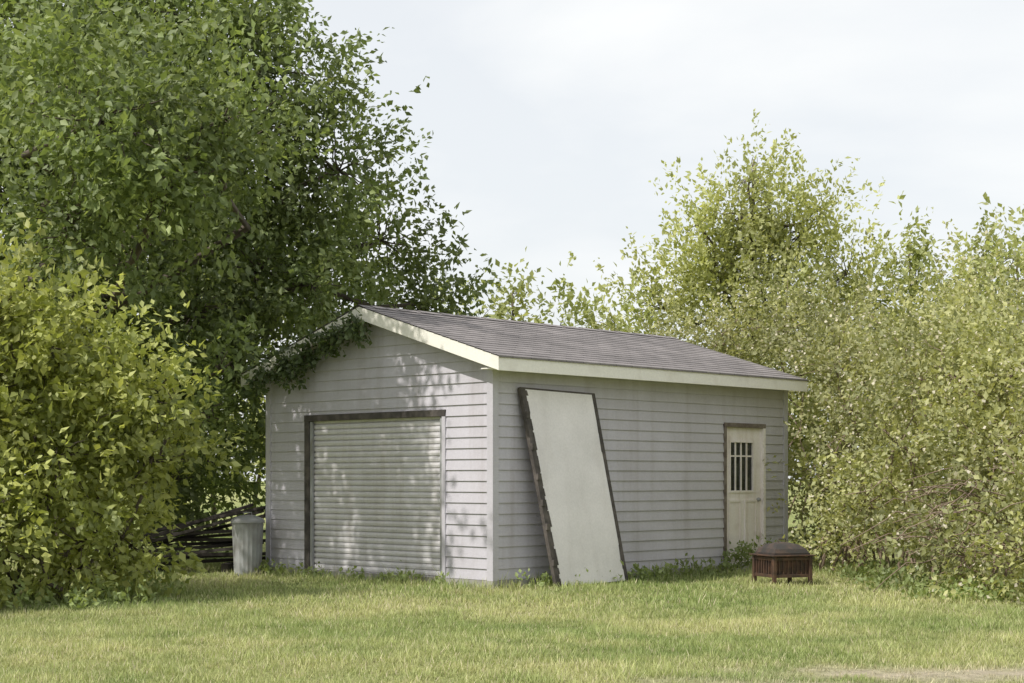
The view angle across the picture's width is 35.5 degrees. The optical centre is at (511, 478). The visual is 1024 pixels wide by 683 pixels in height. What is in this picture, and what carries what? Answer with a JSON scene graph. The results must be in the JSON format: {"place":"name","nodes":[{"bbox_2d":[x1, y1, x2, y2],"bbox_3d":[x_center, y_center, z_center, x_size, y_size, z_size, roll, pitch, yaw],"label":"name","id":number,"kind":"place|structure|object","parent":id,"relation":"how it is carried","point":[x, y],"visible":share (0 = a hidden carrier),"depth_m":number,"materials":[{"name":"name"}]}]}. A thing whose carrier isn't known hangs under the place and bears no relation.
{"place":"outdoors","nodes":[
{"label":"outdoors","id":0,"kind":"place"},
{"bbox_2d":[0,481,1023,682],"bbox_3d":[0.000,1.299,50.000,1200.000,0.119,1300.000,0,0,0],"label":"ground","id":1,"kind":"structure","parent":0,"point":[977,675],"depth_m":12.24,"materials":[{"name":"green plant"}]},
{"bbox_2d":[0,212,252,609],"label":"viburnum shrub","id":2,"kind":"object","parent":1,"relation":"on","point":[37,353],"visible":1,"depth_m":16.47,"materials":[{"name":"green plant"}]},
{"bbox_2d":[123,503,265,573],"bbox_3d":[-4.398,0.837,22.347,2.127,0.966,1.164,0,0,0],"label":"plank pile","id":3,"kind":"object","parent":1,"relation":"on","point":[192,534],"visible":0.45,"depth_m":22.27,"materials":[{"name":"grey wood"}]},
{"bbox_2d":[231,512,264,574],"bbox_3d":[-3.560,0.876,21.550,0.456,0.847,0.456,0,0,0],"label":"trash can","id":4,"kind":"object","parent":1,"relation":"on","point":[247,534],"visible":0.92,"depth_m":21.39,"materials":[{"name":"metal"}]},
{"bbox_2d":[0,0,503,563],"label":"maple tree","id":5,"kind":"object","parent":1,"relation":"on","point":[134,130],"visible":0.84,"depth_m":21.84,"materials":[{"name":"green plant"}]},
{"bbox_2d":[1,533,1023,611],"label":"weeds","id":6,"kind":"object","parent":1,"relation":"on","point":[883,574],"visible":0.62,"depth_m":18.32,"materials":[{"name":"green plant"}]},
{"bbox_2d":[2,191,1023,540],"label":"distant trees","id":7,"kind":"object","parent":1,"relation":"on","point":[920,251],"visible":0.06,"depth_m":31.75,"materials":[{"name":"green plant"}]},
{"bbox_2d":[239,304,807,588],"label":"garage","id":8,"kind":"structure","parent":1,"relation":"on","point":[402,437],"depth_m":20.57,"materials":[{"name":"paint"}]},
{"bbox_2d":[241,307,372,397],"bbox_3d":[-2.639,-1.612,20.766,2.471,1.076,0.498,0,0,42],"label":"climbing ivy","id":9,"kind":"object","parent":8,"relation":"attached to","point":[304,356],"visible":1,"depth_m":20.74,"materials":[{"name":"green plant"}]},
{"bbox_2d":[314,417,439,576],"bbox_3d":[-1.718,0.266,20.293,2.550,2.108,0.040,0,0,44],"label":"roller door","id":10,"kind":"structure","parent":8,"relation":"in","point":[368,514],"depth_m":20.25,"materials":[{"name":"paint"}]},
{"bbox_2d":[731,442,751,490],"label":"side door window","id":11,"kind":"structure","parent":8,"relation":"in","point":[749,445],"depth_m":22.46,"materials":[{"name":"black glass"}]},
{"bbox_2d":[727,427,760,564],"bbox_3d":[3.225,0.280,22.446,0.054,1.980,0.870,0,0,44],"label":"side door","id":12,"kind":"structure","parent":8,"relation":"in","point":[743,507],"depth_m":22.46,"materials":[{"name":"paint"}]},
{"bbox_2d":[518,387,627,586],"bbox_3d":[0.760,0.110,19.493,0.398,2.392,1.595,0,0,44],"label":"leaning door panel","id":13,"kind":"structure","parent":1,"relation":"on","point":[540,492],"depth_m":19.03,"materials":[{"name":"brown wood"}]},
{"bbox_2d":[525,389,624,585],"bbox_3d":[0.771,0.115,19.502,0.370,2.358,1.458,0,0,44],"label":"board","id":14,"kind":"object","parent":1,"relation":"on","point":[574,479],"visible":0.86,"depth_m":19.49,"materials":[{"name":"white wood"}]},
{"bbox_2d":[593,109,932,479],"bbox_3d":[5.151,-2.975,32.283,5.993,8.751,5.599,0,0,29],"label":"cottonwood tree","id":15,"kind":"object","parent":1,"relation":"on","point":[757,231],"visible":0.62,"depth_m":31.71,"materials":[{"name":"green plant"}]},
{"bbox_2d":[749,538,815,585],"bbox_3d":[3.360,1.049,19.900,0.600,0.602,0.600,0,0,-20],"label":"fire pit","id":16,"kind":"object","parent":1,"relation":"on","point":[774,561],"visible":0.94,"depth_m":19.72,"materials":[{"name":"metal"}]},
{"bbox_2d":[565,212,1023,607],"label":"honeysuckle bush","id":17,"kind":"object","parent":1,"relation":"on","point":[948,378],"visible":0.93,"depth_m":20.06,"materials":[{"name":"green plant"}]},
{"bbox_2d":[0,0,1023,480],"label":"sky","id":18,"kind":"structure","parent":0,"point":[551,122],"materials":[{"name":"white"}]}
]}

